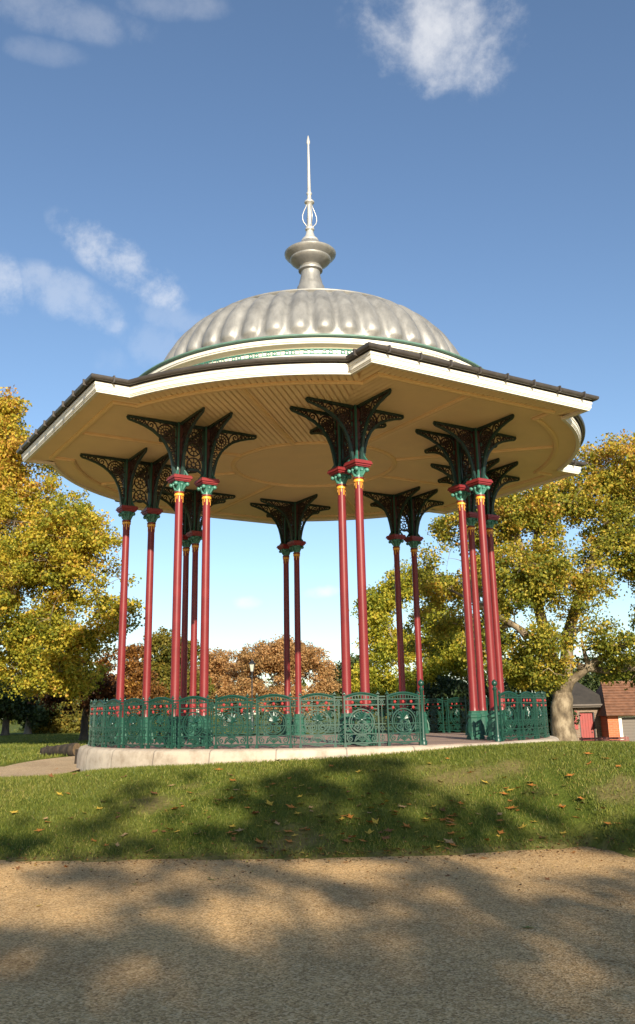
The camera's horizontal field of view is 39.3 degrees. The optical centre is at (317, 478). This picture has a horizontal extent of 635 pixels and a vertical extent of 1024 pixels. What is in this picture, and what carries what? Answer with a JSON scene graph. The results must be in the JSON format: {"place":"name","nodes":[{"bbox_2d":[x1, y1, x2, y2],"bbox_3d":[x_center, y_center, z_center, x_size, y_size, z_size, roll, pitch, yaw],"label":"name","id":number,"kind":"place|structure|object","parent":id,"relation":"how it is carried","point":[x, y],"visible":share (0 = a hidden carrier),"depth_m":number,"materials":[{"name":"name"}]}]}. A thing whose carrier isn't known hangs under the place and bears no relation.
{"place":"outdoors","nodes":[
{"label":"outdoors","id":0,"kind":"place"},
{"bbox_2d":[0,756,78,776],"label":"sand path","id":1,"kind":"structure","parent":0,"point":[48,766],"depth_m":18.10,"materials":[{"name":"beige sand"}]},
{"bbox_2d":[0,847,634,1023],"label":"gravel path","id":2,"kind":"structure","parent":0,"point":[337,951],"depth_m":6.69,"materials":[{"name":"beige gravel"}]},
{"bbox_2d":[0,745,634,935],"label":"leaf litter","id":3,"kind":"object","parent":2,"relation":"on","point":[320,853],"visible":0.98,"depth_m":10.57,"materials":[{"name":"brown plant"}]},
{"bbox_2d":[0,713,634,861],"bbox_3d":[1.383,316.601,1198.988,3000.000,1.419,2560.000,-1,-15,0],"label":"lawn","id":4,"kind":"structure","parent":0,"point":[589,836],"depth_m":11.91,"materials":[{"name":"green plant"}]},
{"bbox_2d":[14,722,24,731],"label":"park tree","id":5,"kind":"object","parent":4,"relation":"on","point":[20,729],"depth_m":64.61,"materials":[{"name":"green plant"}]},
{"bbox_2d":[0,677,47,735],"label":"park tree","id":6,"kind":"object","parent":4,"relation":"on","point":[16,708],"visible":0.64,"depth_m":48.87,"materials":[{"name":"green plant"}]},
{"bbox_2d":[1,690,63,733],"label":"park tree","id":7,"kind":"object","parent":4,"relation":"on","point":[30,720],"visible":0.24,"depth_m":53.85,"materials":[{"name":"green plant"}]},
{"bbox_2d":[23,698,88,733],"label":"park tree","id":8,"kind":"object","parent":4,"relation":"on","point":[68,722],"visible":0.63,"depth_m":55.29,"materials":[{"name":"green plant"}]},
{"bbox_2d":[40,743,80,755],"bbox_3d":[-6.515,6.816,22.432,1.481,0.326,0.353,-12,-18,37],"label":"fallen log","id":9,"kind":"object","parent":4,"relation":"on","point":[68,749],"visible":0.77,"depth_m":22.18,"materials":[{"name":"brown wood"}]},
{"bbox_2d":[0,385,144,703],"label":"plane tree","id":10,"kind":"object","parent":4,"relation":"on","point":[44,650],"visible":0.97,"depth_m":29.09,"materials":[{"name":"yellow plant"}]},
{"bbox_2d":[74,748,78,763],"bbox_3d":[-5.102,5.945,19.002,0.167,0.364,0.168,-1,-15,0],"label":"tree stump","id":11,"kind":"object","parent":4,"relation":"on","point":[76,753],"visible":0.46,"depth_m":18.96,"materials":[{"name":"brown plant"}]},
{"bbox_2d":[25,666,129,740],"bbox_3d":[-9.758,9.041,36.012,4.320,3.240,2.428,-1,-15,0],"label":"copper beech","id":12,"kind":"object","parent":4,"relation":"on","point":[108,690],"visible":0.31,"depth_m":35.70,"materials":[{"name":"brown plant"}]},
{"bbox_2d":[75,704,89,729],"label":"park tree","id":13,"kind":"object","parent":4,"relation":"on","point":[77,711],"visible":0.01,"depth_m":67.48,"materials":[{"name":"green plant"}]},
{"bbox_2d":[92,641,169,724],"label":"oak tree","id":14,"kind":"object","parent":4,"relation":"on","point":[133,687],"visible":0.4,"depth_m":52.39,"materials":[{"name":"brown plant"}]},
{"bbox_2d":[141,626,215,720],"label":"oak tree","id":15,"kind":"object","parent":4,"relation":"on","point":[161,643],"visible":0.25,"depth_m":58.00,"materials":[{"name":"green plant"}]},
{"bbox_2d":[0,675,397,724],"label":"distant wood","id":16,"kind":"object","parent":4,"relation":"on","point":[303,684],"visible":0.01,"depth_m":149.71,"materials":[{"name":"green plant"}]},
{"bbox_2d":[197,647,264,725],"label":"beech tree","id":17,"kind":"object","parent":4,"relation":"on","point":[223,674],"visible":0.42,"depth_m":71.63,"materials":[{"name":"brown plant"}]},
{"bbox_2d":[248,660,256,730],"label":"street lamp","id":18,"kind":"object","parent":4,"relation":"on","point":[252,663],"visible":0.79,"depth_m":51.81,"materials":[{"name":"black metal"}]},
{"bbox_2d":[225,634,341,720],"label":"beech tree","id":19,"kind":"object","parent":4,"relation":"on","point":[268,659],"visible":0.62,"depth_m":67.78,"materials":[{"name":"brown plant"}]},
{"bbox_2d":[16,136,598,771],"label":"bandstand","id":20,"kind":"structure","parent":4,"relation":"on","point":[292,412],"depth_m":18.03,"materials":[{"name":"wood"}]},
{"bbox_2d":[88,679,549,748],"bbox_3d":[0.019,5.118,19.425,9.701,1.085,9.701,-1,-15,0],"label":"iron railing","id":21,"kind":"object","parent":20,"relation":"on","point":[101,722],"visible":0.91,"depth_m":15.58,"materials":[{"name":"green metal"}]},
{"bbox_2d":[313,653,376,718],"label":"yew tree","id":22,"kind":"object","parent":4,"relation":"on","point":[355,658],"visible":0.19,"depth_m":75.25,"materials":[{"name":"green plant"}]},
{"bbox_2d":[341,559,507,726],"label":"lime tree","id":23,"kind":"object","parent":4,"relation":"on","point":[381,604],"visible":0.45,"depth_m":42.58,"materials":[{"name":"green plant"}]},
{"bbox_2d":[389,674,477,732],"bbox_3d":[5.394,10.322,39.802,4.761,3.142,3.423,-1,-15,0],"label":"shrub","id":24,"kind":"object","parent":4,"relation":"on","point":[433,692],"visible":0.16,"depth_m":39.28,"materials":[{"name":"green plant"}]},
{"bbox_2d":[425,675,524,732],"bbox_3d":[6.846,10.164,38.847,5.277,3.313,3.398,-1,-15,0],"label":"shrub","id":25,"kind":"object","parent":4,"relation":"on","point":[457,691],"visible":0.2,"depth_m":38.29,"materials":[{"name":"green plant"}]},
{"bbox_2d":[484,679,518,701],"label":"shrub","id":26,"kind":"object","parent":4,"relation":"on","point":[505,683],"visible":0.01,"depth_m":40.49,"materials":[{"name":"green plant"}]},
{"bbox_2d":[400,429,634,741],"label":"plane tree","id":27,"kind":"object","parent":4,"relation":"on","point":[536,578],"visible":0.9,"depth_m":27.57,"materials":[{"name":"yellow plant"}]},
{"bbox_2d":[511,683,580,735],"bbox_3d":[9.701,10.255,38.848,3.321,3.706,3.380,-1,-15,0],"label":"shrub","id":28,"kind":"object","parent":4,"relation":"on","point":[548,700],"visible":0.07,"depth_m":38.03,"materials":[{"name":"green plant"}]},
{"bbox_2d":[572,682,602,741],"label":"brick lodge","id":29,"kind":"structure","parent":4,"relation":"on","point":[587,703],"depth_m":38.76,"materials":[{"name":"red paint"}]},
{"bbox_2d":[580,713,594,737],"bbox_3d":[11.722,11.022,38.651,0.591,1.640,0.096,-1,-15,0],"label":"door","id":30,"kind":"structure","parent":29,"relation":"in","point":[586,719],"depth_m":38.72,"materials":[{"name":"red paint"}]},
{"bbox_2d":[573,654,621,691],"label":"park tree","id":31,"kind":"object","parent":4,"relation":"on","point":[587,680],"visible":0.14,"depth_m":78.82,"materials":[{"name":"green plant"}]},
{"bbox_2d":[595,681,634,740],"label":"brick house","id":32,"kind":"structure","parent":4,"relation":"on","point":[616,712],"depth_m":38.00,"materials":[{"name":"white paint"}]},
{"bbox_2d":[609,652,634,680],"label":"park tree","id":33,"kind":"object","parent":4,"relation":"on","point":[631,663],"visible":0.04,"depth_m":83.39,"materials":[{"name":"green plant"}]},
{"bbox_2d":[0,0,634,714],"label":"sky","id":34,"kind":"structure","parent":0,"point":[472,162],"materials":[{"name":"blue"}]},
{"bbox_2d":[579,736,628,741],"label":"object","id":35,"kind":"object","parent":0,"point":[597,739],"visible":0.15,"depth_m":33.49,"materials":[{"name":"brown wood"}]}
]}

